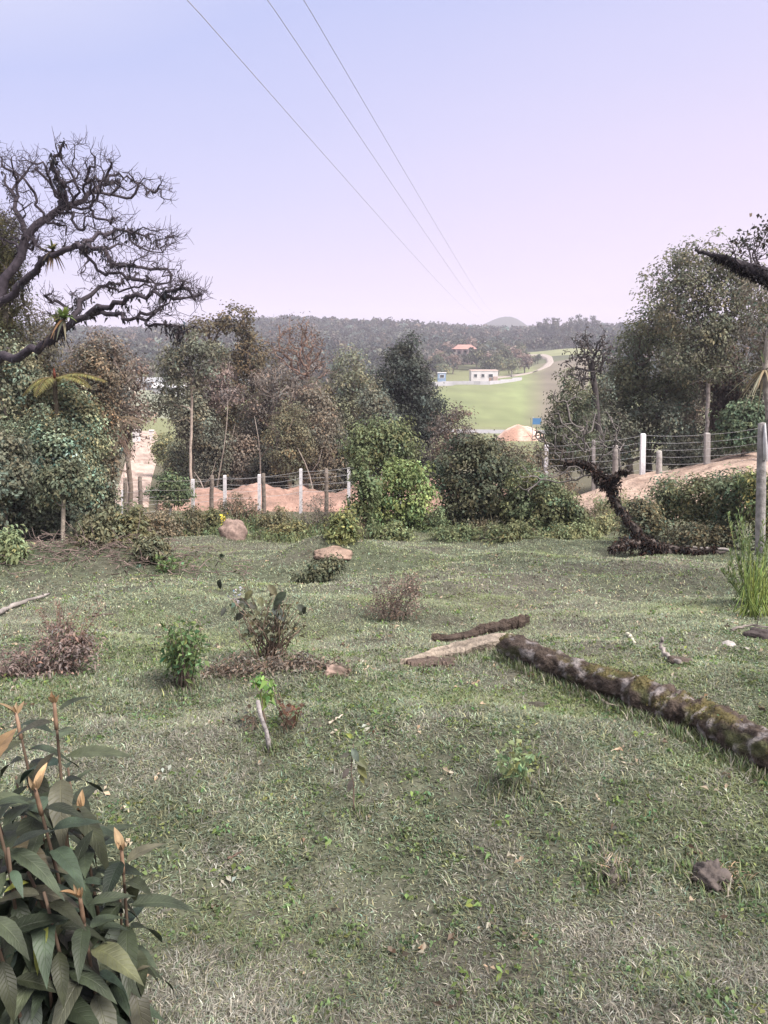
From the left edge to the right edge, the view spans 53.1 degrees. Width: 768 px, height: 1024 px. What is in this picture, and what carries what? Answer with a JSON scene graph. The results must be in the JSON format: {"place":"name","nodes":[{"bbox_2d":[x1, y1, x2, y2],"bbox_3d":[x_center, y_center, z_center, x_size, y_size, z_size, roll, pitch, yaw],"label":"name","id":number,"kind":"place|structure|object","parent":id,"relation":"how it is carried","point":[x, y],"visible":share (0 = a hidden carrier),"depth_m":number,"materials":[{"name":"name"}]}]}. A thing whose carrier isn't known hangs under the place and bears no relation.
{"place":"outdoors","nodes":[
{"label":"outdoors","id":0,"kind":"place"},
{"bbox_2d":[115,431,157,506],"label":"dirt road","id":1,"kind":"structure","parent":0,"point":[142,467],"depth_m":69.50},
{"bbox_2d":[157,477,538,512],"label":"dirt bank","id":2,"kind":"structure","parent":0,"point":[289,500],"depth_m":37.40,"materials":[{"name":"soil"}]},
{"bbox_2d":[0,317,767,1023],"bbox_3d":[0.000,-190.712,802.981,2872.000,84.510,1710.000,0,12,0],"label":"ground","id":3,"kind":"structure","parent":0,"point":[460,373],"depth_m":3.77,"materials":[{"name":"plant"}]},
{"bbox_2d":[0,524,34,564],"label":"weed clump","id":4,"kind":"object","parent":3,"relation":"on","point":[13,544],"visible":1,"depth_m":11.32,"materials":[{"name":"green plant"}]},
{"bbox_2d":[0,200,37,401],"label":"feathery conifer","id":5,"kind":"object","parent":3,"relation":"on","point":[7,257],"visible":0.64,"depth_m":17.80,"materials":[{"name":"green plant"}]},
{"bbox_2d":[0,426,52,531],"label":"pale leaved shrub","id":6,"kind":"object","parent":3,"relation":"on","point":[16,470],"visible":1,"depth_m":16.17,"materials":[{"name":"green plant"}]},
{"bbox_2d":[0,328,53,433],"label":"tall shrub","id":7,"kind":"object","parent":3,"relation":"on","point":[18,381],"visible":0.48,"depth_m":17.53,"materials":[{"name":"green plant"}]},
{"bbox_2d":[0,288,74,408],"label":"grey green tree","id":8,"kind":"object","parent":3,"relation":"on","point":[32,332],"visible":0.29,"depth_m":18.62,"materials":[{"name":"green plant"}]},
{"bbox_2d":[0,478,87,540],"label":"shaded shrub","id":9,"kind":"object","parent":3,"relation":"on","point":[26,513],"visible":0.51,"depth_m":16.91,"materials":[{"name":"green plant"}]},
{"bbox_2d":[0,614,107,681],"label":"dry shrub","id":10,"kind":"object","parent":3,"relation":"on","point":[46,665],"visible":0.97,"depth_m":5.71,"materials":[{"name":"brown plant"}]},
{"bbox_2d":[0,403,112,539],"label":"broad shrub","id":11,"kind":"object","parent":3,"relation":"on","point":[57,439],"visible":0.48,"depth_m":17.05,"materials":[{"name":"green plant"}]},
{"bbox_2d":[28,457,95,539],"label":"sapling","id":12,"kind":"object","parent":3,"relation":"on","point":[56,482],"visible":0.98,"depth_m":15.89,"materials":[{"name":"green plant"}]},
{"bbox_2d":[22,368,106,538],"bbox_3d":[-7.160,-1.262,17.776,1.965,4.064,1.715,0,12,0],"label":"tree fern","id":13,"kind":"object","parent":3,"relation":"on","point":[54,378],"visible":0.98,"depth_m":17.14,"materials":[{"name":"green plant"}]},
{"bbox_2d":[34,594,106,670],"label":"dry stalks","id":14,"kind":"object","parent":3,"relation":"on","point":[70,623],"visible":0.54,"depth_m":5.83,"materials":[{"name":"brown plant"}]},
{"bbox_2d":[39,379,123,535],"bbox_3d":[-7.274,-1.212,18.271,1.878,4.047,1.590,3,12,15],"label":"tall shrub","id":15,"kind":"object","parent":3,"relation":"on","point":[82,408],"visible":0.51,"depth_m":17.97,"materials":[{"name":"green plant"}]},
{"bbox_2d":[0,691,195,1023],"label":"leathery shrub","id":16,"kind":"object","parent":3,"relation":"on","point":[72,951],"visible":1,"depth_m":1.18,"materials":[{"name":"plant"}]},
{"bbox_2d":[65,503,132,550],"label":"weed clump","id":17,"kind":"object","parent":3,"relation":"on","point":[105,533],"visible":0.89,"depth_m":11.84,"materials":[{"name":"green plant"}]},
{"bbox_2d":[68,340,131,505],"bbox_3d":[-7.197,-1.727,19.443,1.701,5.104,1.505,0,12,0],"label":"tall shrub","id":18,"kind":"object","parent":3,"relation":"on","point":[92,363],"visible":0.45,"depth_m":19.11,"materials":[{"name":"green plant"}]},
{"bbox_2d":[80,428,126,521],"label":"shaded shrub","id":19,"kind":"object","parent":3,"relation":"on","point":[113,496],"visible":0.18,"depth_m":19.73,"materials":[{"name":"green plant"}]},
{"bbox_2d":[62,325,148,428],"bbox_3d":[-8.980,-2.673,24.999,2.732,6.648,2.168,0,12,0],"label":"twiggy tree","id":20,"kind":"object","parent":3,"relation":"on","point":[114,353],"visible":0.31,"depth_m":24.40,"materials":[{"name":"brown plant"}]},
{"bbox_2d":[0,128,216,366],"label":"bare tree","id":21,"kind":"object","parent":3,"relation":"on","point":[85,247],"visible":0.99,"depth_m":15.80,"materials":[{"name":"brown plant"}]},
{"bbox_2d":[0,517,254,580],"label":"dead brush","id":22,"kind":"object","parent":3,"relation":"on","point":[68,541],"visible":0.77,"depth_m":11.54,"materials":[{"name":"brown plant"}]},
{"bbox_2d":[105,496,155,545],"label":"weed clump","id":23,"kind":"object","parent":3,"relation":"on","point":[129,520],"visible":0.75,"depth_m":12.03,"materials":[{"name":"green plant"}]},
{"bbox_2d":[112,342,156,510],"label":"brown tree","id":24,"kind":"object","parent":3,"relation":"on","point":[130,436],"visible":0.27,"depth_m":26.82,"materials":[{"name":"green plant"}]},
{"bbox_2d":[121,533,178,567],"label":"weed clump","id":25,"kind":"object","parent":3,"relation":"on","point":[148,545],"visible":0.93,"depth_m":11.44,"materials":[{"name":"green plant"}]},
{"bbox_2d":[143,495,186,536],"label":"weed clump","id":26,"kind":"object","parent":3,"relation":"on","point":[161,526],"visible":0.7,"depth_m":17.21,"materials":[{"name":"green plant"}]},
{"bbox_2d":[147,430,185,473],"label":"green bush","id":27,"kind":"object","parent":3,"relation":"on","point":[163,441],"visible":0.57,"depth_m":61.83,"materials":[{"name":"green plant"}]},
{"bbox_2d":[142,468,196,513],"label":"green bush","id":28,"kind":"object","parent":3,"relation":"on","point":[184,493],"visible":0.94,"depth_m":32.28,"materials":[{"name":"green plant"}]},
{"bbox_2d":[156,437,196,486],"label":"understory tree","id":29,"kind":"object","parent":3,"relation":"on","point":[175,461],"visible":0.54,"depth_m":47.36,"materials":[{"name":"green plant"}]},
{"bbox_2d":[155,616,210,691],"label":"green shrub","id":30,"kind":"object","parent":3,"relation":"on","point":[182,661],"visible":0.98,"depth_m":5.29,"materials":[{"name":"green plant"}]},
{"bbox_2d":[136,323,232,488],"bbox_3d":[-10.305,-4.882,39.912,5.230,9.633,2.779,0,12,0],"label":"slender tree","id":31,"kind":"object","parent":3,"relation":"on","point":[204,350],"visible":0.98,"depth_m":39.18,"materials":[{"name":"green plant"}]},
{"bbox_2d":[167,501,213,536],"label":"weed clump","id":32,"kind":"object","parent":3,"relation":"on","point":[194,525],"visible":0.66,"depth_m":17.68,"materials":[{"name":"green plant"}]},
{"bbox_2d":[167,384,220,478],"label":"understory tree","id":33,"kind":"object","parent":3,"relation":"on","point":[184,424],"visible":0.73,"depth_m":43.31,"materials":[{"name":"green plant"}]},
{"bbox_2d":[179,409,238,490],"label":"understory tree","id":34,"kind":"object","parent":3,"relation":"on","point":[205,466],"visible":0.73,"depth_m":44.36,"materials":[{"name":"green plant"}]},
{"bbox_2d":[185,356,248,488],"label":"pinkish tree","id":35,"kind":"object","parent":3,"relation":"on","point":[226,393],"visible":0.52,"depth_m":44.06,"materials":[{"name":"brown plant"}]},
{"bbox_2d":[218,519,247,540],"bbox_3d":[-3.384,0.464,17.201,0.576,0.664,0.567,10,16,40],"label":"boulder","id":36,"kind":"object","parent":3,"relation":"on","point":[236,529],"visible":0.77,"depth_m":17.02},
{"bbox_2d":[213,422,263,487],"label":"understory tree","id":37,"kind":"object","parent":3,"relation":"on","point":[241,453],"visible":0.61,"depth_m":45.51,"materials":[{"name":"green plant"}]},
{"bbox_2d":[183,299,295,459],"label":"tall tree","id":38,"kind":"object","parent":3,"relation":"on","point":[239,357],"visible":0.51,"depth_m":48.56,"materials":[{"name":"green plant"}]},
{"bbox_2d":[118,468,369,518],"bbox_3d":[-5.413,-0.280,27.370,10.186,2.352,0.928,-4,12,-17],"label":"wire fence","id":39,"kind":"object","parent":3,"relation":"on","point":[211,493],"visible":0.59,"depth_m":27.44,"materials":[{"name":"grey metal"}]},
{"bbox_2d":[228,397,281,461],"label":"understory tree","id":40,"kind":"object","parent":3,"relation":"on","point":[253,425],"visible":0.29,"depth_m":46.35,"materials":[{"name":"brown plant"}]},
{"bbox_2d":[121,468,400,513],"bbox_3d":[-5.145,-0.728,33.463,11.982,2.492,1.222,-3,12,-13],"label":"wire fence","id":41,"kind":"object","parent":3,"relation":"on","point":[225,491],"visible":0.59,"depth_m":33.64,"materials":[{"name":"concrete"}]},
{"bbox_2d":[217,579,311,661],"bbox_3d":[-0.864,0.791,5.814,0.611,0.741,0.602,2,12,7],"label":"leggy shrub","id":42,"kind":"object","parent":3,"relation":"on","point":[272,637],"visible":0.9,"depth_m":5.74,"materials":[{"name":"green plant"}]},
{"bbox_2d":[250,671,282,722],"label":"sapling","id":43,"kind":"object","parent":3,"relation":"on","point":[260,682],"visible":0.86,"depth_m":4.41,"materials":[{"name":"green plant"}]},
{"bbox_2d":[241,448,302,488],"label":"understory tree","id":44,"kind":"object","parent":3,"relation":"on","point":[271,480],"visible":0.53,"depth_m":44.47,"materials":[{"name":"green plant"}]},
{"bbox_2d":[253,502,295,534],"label":"weed clump","id":45,"kind":"object","parent":3,"relation":"on","point":[269,520],"visible":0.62,"depth_m":19.03,"materials":[{"name":"green plant"}]},
{"bbox_2d":[198,643,354,680],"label":"dry shrub","id":46,"kind":"object","parent":3,"relation":"on","point":[289,664],"visible":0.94,"depth_m":5.57,"materials":[{"name":"brown plant"}]},
{"bbox_2d":[238,358,331,447],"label":"pinkish tree","id":47,"kind":"object","parent":3,"relation":"on","point":[272,392],"visible":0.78,"depth_m":45.22,"materials":[{"name":"brown plant"}]},
{"bbox_2d":[257,398,320,489],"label":"yellowish tree","id":48,"kind":"object","parent":3,"relation":"on","point":[290,432],"visible":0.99,"depth_m":42.14,"materials":[{"name":"green plant"}]},
{"bbox_2d":[261,311,339,488],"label":"bare twig tree","id":49,"kind":"object","parent":3,"relation":"on","point":[307,372],"visible":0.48,"depth_m":51.72,"materials":[{"name":"brown plant"}]},
{"bbox_2d":[289,412,345,490],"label":"understory tree","id":50,"kind":"object","parent":3,"relation":"on","point":[323,444],"visible":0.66,"depth_m":43.78,"materials":[{"name":"green plant"}]},
{"bbox_2d":[287,552,348,584],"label":"bush","id":51,"kind":"object","parent":3,"relation":"on","point":[320,571],"visible":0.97,"depth_m":10.96,"materials":[{"name":"green plant"}]},
{"bbox_2d":[291,385,348,489],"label":"understory tree","id":52,"kind":"object","parent":3,"relation":"on","point":[319,399],"visible":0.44,"depth_m":44.41,"materials":[{"name":"green plant"}]},
{"bbox_2d":[319,504,363,545],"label":"weed clump","id":53,"kind":"object","parent":3,"relation":"on","point":[342,530],"visible":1,"depth_m":12.60,"materials":[{"name":"green plant"}]},
{"bbox_2d":[321,428,361,492],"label":"understory tree","id":54,"kind":"object","parent":3,"relation":"on","point":[341,486],"visible":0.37,"depth_m":45.03,"materials":[{"name":"green plant"}]},
{"bbox_2d":[302,342,385,447],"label":"round tree","id":55,"kind":"object","parent":3,"relation":"on","point":[350,387],"visible":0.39,"depth_m":48.00,"materials":[{"name":"green plant"}]},
{"bbox_2d":[339,733,367,808],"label":"dark seedling","id":56,"kind":"object","parent":3,"relation":"on","point":[361,763],"visible":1,"depth_m":3.60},
{"bbox_2d":[75,487,632,542],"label":"undergrowth","id":57,"kind":"object","parent":3,"relation":"on","point":[265,535],"visible":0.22,"depth_m":18.04,"materials":[{"name":"green plant"}]},
{"bbox_2d":[342,443,388,530],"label":"slim shrub","id":58,"kind":"object","parent":3,"relation":"on","point":[366,496],"visible":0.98,"depth_m":18.15,"materials":[{"name":"green plant"}]},
{"bbox_2d":[351,383,402,474],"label":"understory tree","id":59,"kind":"object","parent":3,"relation":"on","point":[371,403],"visible":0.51,"depth_m":45.63,"materials":[{"name":"green plant"}]},
{"bbox_2d":[332,413,426,492],"bbox_3d":[-0.126,-0.994,20.916,2.548,3.424,1.736,0,12,0],"label":"leafy shrub","id":60,"kind":"object","parent":3,"relation":"on","point":[384,439],"visible":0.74,"depth_m":20.44,"materials":[{"name":"green plant"}]},
{"bbox_2d":[1,314,764,395],"bbox_3d":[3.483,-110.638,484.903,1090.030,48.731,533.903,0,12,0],"label":"wood","id":61,"kind":"object","parent":3,"relation":"on","point":[388,333],"visible":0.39,"depth_m":458.04,"materials":[{"name":"green plant"}]},
{"bbox_2d":[0,535,767,1023],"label":"leaf litter","id":62,"kind":"object","parent":3,"relation":"on","point":[414,793],"visible":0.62,"depth_m":4.14,"materials":[{"name":"plant"}]},
{"bbox_2d":[359,518,418,541],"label":"weed clump","id":63,"kind":"object","parent":3,"relation":"on","point":[397,523],"visible":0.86,"depth_m":17.53,"materials":[{"name":"green plant"}]},
{"bbox_2d":[358,572,430,621],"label":"dry shrub","id":64,"kind":"object","parent":3,"relation":"on","point":[395,607],"visible":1,"depth_m":8.10,"materials":[{"name":"brown plant"}]},
{"bbox_2d":[356,454,442,531],"bbox_3d":[0.361,-0.410,18.869,2.183,2.057,1.424,0,12,0],"label":"lime shrub","id":65,"kind":"object","parent":3,"relation":"on","point":[399,480],"visible":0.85,"depth_m":18.63,"materials":[{"name":"green plant"}]},
{"bbox_2d":[370,329,453,457],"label":"dark tapering tree","id":66,"kind":"object","parent":3,"relation":"on","point":[413,399],"visible":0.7,"depth_m":49.69,"materials":[{"name":"green plant"}]},
{"bbox_2d":[404,505,459,532],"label":"weed clump","id":67,"kind":"object","parent":3,"relation":"on","point":[434,522],"visible":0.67,"depth_m":18.77,"materials":[{"name":"green plant"}]},
{"bbox_2d":[422,400,481,475],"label":"brown bush tree","id":68,"kind":"object","parent":3,"relation":"on","point":[444,431],"visible":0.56,"depth_m":45.68,"materials":[{"name":"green plant"}]},
{"bbox_2d":[426,521,495,543],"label":"weed clump","id":69,"kind":"object","parent":3,"relation":"on","point":[463,532],"visible":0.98,"depth_m":16.71,"materials":[{"name":"green plant"}]},
{"bbox_2d":[400,614,529,668],"bbox_3d":[0.721,1.216,6.860,0.828,0.413,2.020,4,13,20],"label":"splintered wood","id":70,"kind":"object","parent":3,"relation":"on","point":[490,638],"visible":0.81,"depth_m":6.55,"materials":[{"name":"wood"}]},
{"bbox_2d":[423,429,531,530],"bbox_3d":[2.430,-0.731,19.783,3.146,2.787,1.870,0,12,0],"label":"dark bush","id":71,"kind":"object","parent":3,"relation":"on","point":[465,494],"visible":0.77,"depth_m":19.53,"materials":[{"name":"green plant"}]},
{"bbox_2d":[470,517,554,545],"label":"weed clump","id":72,"kind":"object","parent":3,"relation":"on","point":[521,532],"visible":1,"depth_m":16.55,"materials":[{"name":"green plant"}]},
{"bbox_2d":[493,728,539,796],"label":"pale seedling","id":73,"kind":"object","parent":3,"relation":"on","point":[514,769],"visible":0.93,"depth_m":3.64,"materials":[{"name":"green plant"}]},
{"bbox_2d":[490,429,584,496],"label":"brownish bush","id":74,"kind":"object","parent":3,"relation":"on","point":[544,456],"visible":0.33,"depth_m":23.11,"materials":[{"name":"brown plant"}]},
{"bbox_2d":[490,459,598,536],"bbox_3d":[4.014,-0.244,18.939,2.738,2.129,1.623,0,12,0],"label":"weedy bush","id":75,"kind":"object","parent":3,"relation":"on","point":[546,504],"visible":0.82,"depth_m":18.68,"materials":[{"name":"green plant"}]},
{"bbox_2d":[534,368,612,493],"bbox_3d":[7.660,-3.016,31.029,3.216,5.642,1.984,0,12,0],"label":"leafy bush tree","id":76,"kind":"object","parent":3,"relation":"on","point":[576,419],"visible":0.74,"depth_m":30.65,"materials":[{"name":"green plant"}]},
{"bbox_2d":[549,518,605,540],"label":"weed clump","id":77,"kind":"object","parent":3,"relation":"on","point":[575,532],"visible":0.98,"depth_m":17.28,"materials":[{"name":"green plant"}]},
{"bbox_2d":[558,323,617,488],"bbox_3d":[8.558,-4.214,32.786,2.623,7.462,1.883,-7,14,-31],"label":"lichen twig tree","id":78,"kind":"object","parent":3,"relation":"on","point":[591,369],"visible":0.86,"depth_m":32.37,"materials":[{"name":"green plant"}]},
{"bbox_2d":[514,389,725,556],"bbox_3d":[4.539,-0.612,14.930,3.993,3.430,1.480,7,14,31],"label":"fallen tree","id":79,"kind":"object","parent":3,"relation":"on","point":[639,539],"visible":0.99,"depth_m":15.05,"materials":[{"name":"brown plant"}]},
{"bbox_2d":[496,632,767,774],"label":"fallen log","id":80,"kind":"object","parent":3,"relation":"on","point":[726,727],"visible":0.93,"depth_m":4.52,"materials":[{"name":"brown wood"}]},
{"bbox_2d":[556,370,708,474],"bbox_3d":[11.570,-4.021,36.141,7.569,5.420,3.471,0,12,0],"label":"dark tree","id":81,"kind":"object","parent":3,"relation":"on","point":[627,425],"visible":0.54,"depth_m":35.47,"materials":[{"name":"green plant"}]},
{"bbox_2d":[608,493,676,539],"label":"roadside bush","id":82,"kind":"object","parent":3,"relation":"on","point":[643,512],"visible":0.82,"depth_m":15.80,"materials":[{"name":"green plant"}]},
{"bbox_2d":[587,288,702,472],"bbox_3d":[12.571,-6.061,37.277,6.329,9.545,4.556,0,12,0],"label":"broad tree","id":83,"kind":"object","parent":3,"relation":"on","point":[636,389],"visible":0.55,"depth_m":36.88,"materials":[{"name":"green plant"}]},
{"bbox_2d":[639,472,697,528],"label":"roadside bush","id":84,"kind":"object","parent":3,"relation":"on","point":[666,496],"visible":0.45,"depth_m":16.76,"materials":[{"name":"green plant"}]},
{"bbox_2d":[652,436,703,469],"bbox_3d":[12.809,-2.356,33.096,2.572,1.927,1.663,0,12,0],"label":"brush","id":85,"kind":"object","parent":3,"relation":"on","point":[683,454],"visible":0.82,"depth_m":32.77,"materials":[{"name":"green plant"}]},
{"bbox_2d":[664,471,726,526],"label":"roadside bush","id":86,"kind":"object","parent":3,"relation":"on","point":[701,506],"visible":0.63,"depth_m":16.16,"materials":[{"name":"green plant"}]},
{"bbox_2d":[629,226,766,432],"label":"tall pale trunk tree","id":87,"kind":"object","parent":3,"relation":"on","point":[714,337],"visible":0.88,"depth_m":33.60,"materials":[{"name":"green plant"}]},
{"bbox_2d":[659,518,745,549],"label":"roadside bush","id":88,"kind":"object","parent":3,"relation":"on","point":[708,535],"visible":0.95,"depth_m":15.16,"materials":[{"name":"green plant"}]},
{"bbox_2d":[656,341,754,461],"bbox_3d":[16.120,-5.311,39.782,5.126,7.301,4.007,-3,12,-15],"label":"grey twig tree","id":89,"kind":"object","parent":3,"relation":"on","point":[696,415],"visible":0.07,"depth_m":39.16,"materials":[{"name":"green plant"}]},
{"bbox_2d":[692,858,733,891],"bbox_3d":[1.283,1.427,3.008,0.159,0.140,0.158,-9,15,-37],"label":"rock","id":90,"kind":"object","parent":3,"relation":"on","point":[711,873],"visible":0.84,"depth_m":2.96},
{"bbox_2d":[692,341,751,440],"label":"vine tree","id":91,"kind":"object","parent":3,"relation":"on","point":[722,400],"visible":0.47,"depth_m":35.65,"materials":[{"name":"green plant"}]},
{"bbox_2d":[700,464,755,543],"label":"roadside bush","id":92,"kind":"object","parent":3,"relation":"on","point":[726,502],"visible":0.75,"depth_m":15.34,"materials":[{"name":"green plant"}]},
{"bbox_2d":[694,213,767,290],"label":"overhanging tree","id":93,"kind":"object","parent":3,"relation":"on","point":[755,272],"visible":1,"depth_m":8.76,"materials":[{"name":"black plant"}]},
{"bbox_2d":[707,396,765,456],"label":"green shrub","id":94,"kind":"object","parent":3,"relation":"on","point":[750,417],"visible":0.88,"depth_m":26.67,"materials":[{"name":"green plant"}]},
{"bbox_2d":[721,507,767,607],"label":"broom clump","id":95,"kind":"object","parent":3,"relation":"on","point":[747,564],"visible":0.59,"depth_m":8.50,"materials":[{"name":"green plant"}]},
{"bbox_2d":[723,265,767,403],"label":"edge tree","id":96,"kind":"object","parent":3,"relation":"on","point":[759,345],"visible":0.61,"depth_m":29.08,"materials":[{"name":"green plant"}]},
{"bbox_2d":[730,353,762,453],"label":"dark backdrop tree","id":97,"kind":"object","parent":3,"relation":"on","point":[757,392],"visible":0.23,"depth_m":33.63,"materials":[{"name":"green plant"}]},
{"bbox_2d":[727,462,767,546],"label":"roadside bush","id":98,"kind":"object","parent":3,"relation":"on","point":[748,477],"visible":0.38,"depth_m":14.81,"materials":[{"name":"green plant"}]},
{"bbox_2d":[732,555,767,619],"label":"grass tuft","id":99,"kind":"object","parent":3,"relation":"on","point":[752,604],"visible":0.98,"depth_m":7.67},
{"bbox_2d":[733,254,767,443],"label":"slender tree","id":100,"kind":"object","parent":3,"relation":"on","point":[764,377],"visible":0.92,"depth_m":13.27,"materials":[{"name":"green plant"}]},
{"bbox_2d":[754,422,767,555],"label":"fence post","id":101,"kind":"object","parent":3,"relation":"on","point":[760,508],"visible":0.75,"depth_m":13.93,"materials":[{"name":"grey concrete"}]},
{"bbox_2d":[0,534,767,917],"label":"tall grass","id":102,"kind":"structure","parent":0,"point":[678,730],"depth_m":4.23,"materials":[{"name":"plant"}]},
{"bbox_2d":[0,0,767,327],"label":"sky","id":103,"kind":"structure","parent":0,"point":[556,148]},
{"bbox_2d":[434,358,588,426],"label":"green field","id":104,"kind":"structure","parent":0,"point":[511,404],"depth_m":249.87,"materials":[{"name":"plant"}]},
{"bbox_2d":[562,452,767,519],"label":"dirt bank","id":105,"kind":"structure","parent":0,"point":[636,482],"depth_m":25.58,"materials":[{"name":"soil"}]},
{"bbox_2d":[544,428,767,490],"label":"wire fence","id":106,"kind":"object","parent":105,"relation":"on","point":[707,449],"visible":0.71,"depth_m":27.64,"materials":[{"name":"concrete"}]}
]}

